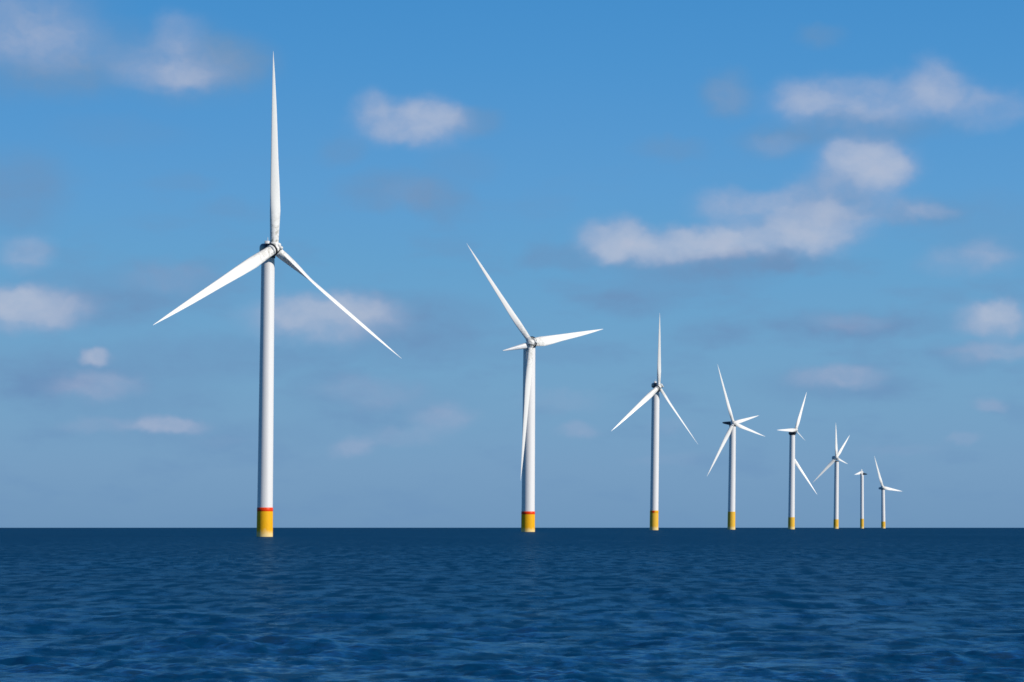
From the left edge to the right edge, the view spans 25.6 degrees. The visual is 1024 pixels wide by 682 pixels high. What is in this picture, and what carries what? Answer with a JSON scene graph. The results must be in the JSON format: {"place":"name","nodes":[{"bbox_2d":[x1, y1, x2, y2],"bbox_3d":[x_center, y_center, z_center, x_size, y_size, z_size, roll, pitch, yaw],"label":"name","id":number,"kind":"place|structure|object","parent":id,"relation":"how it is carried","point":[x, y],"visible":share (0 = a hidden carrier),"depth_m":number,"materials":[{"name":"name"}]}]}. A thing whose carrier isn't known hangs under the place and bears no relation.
{"place":"outdoors","nodes":[
{"label":"outdoors","id":0,"kind":"place"},
{"bbox_2d":[0,528,1023,681],"bbox_3d":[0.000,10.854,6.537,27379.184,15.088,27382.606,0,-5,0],"label":"sea","id":1,"kind":"structure","parent":0,"point":[514,605],"depth_m":89.30,"materials":[{"name":"liquid"}]},
{"bbox_2d":[155,53,401,536],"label":"wind turbine","id":2,"kind":"object","parent":1,"relation":"in","point":[270,250],"visible":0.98,"depth_m":626.42,"materials":[{"name":"white paint"}]},
{"bbox_2d":[467,244,601,531],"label":"wind turbine","id":3,"kind":"object","parent":1,"relation":"in","point":[528,467],"visible":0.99,"depth_m":1126.89,"materials":[{"name":"white paint"}]},
{"bbox_2d":[614,317,695,529],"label":"wind turbine","id":4,"kind":"object","parent":1,"relation":"in","point":[655,391],"visible":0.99,"depth_m":1595.35,"materials":[{"name":"white paint"}]},
{"bbox_2d":[707,367,762,529],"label":"wind turbine","id":5,"kind":"object","parent":1,"relation":"in","point":[731,431],"visible":1,"depth_m":1844.39,"materials":[{"name":"paint"}]},
{"bbox_2d":[780,392,816,528],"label":"wind turbine","id":6,"kind":"object","parent":1,"relation":"in","point":[791,501],"visible":0.98,"depth_m":2044.79,"materials":[{"name":"paint"}]},
{"bbox_2d":[814,430,849,528],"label":"wind turbine","id":7,"kind":"object","parent":1,"relation":"in","point":[836,492],"visible":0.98,"depth_m":2542.48,"materials":[{"name":"paint"}]},
{"bbox_2d":[855,470,866,527],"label":"wind turbine","id":8,"kind":"object","parent":1,"relation":"in","point":[861,473],"visible":0.98,"depth_m":2791.38,"materials":[{"name":"paint"}]},
{"bbox_2d":[874,456,899,527],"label":"wind turbine","id":9,"kind":"object","parent":1,"relation":"in","point":[882,487],"visible":0.98,"depth_m":2989.56,"materials":[{"name":"paint"}]},
{"bbox_2d":[0,0,1023,527],"label":"sky","id":10,"kind":"structure","parent":0,"point":[823,199],"materials":[{"name":"blue"}]}
]}

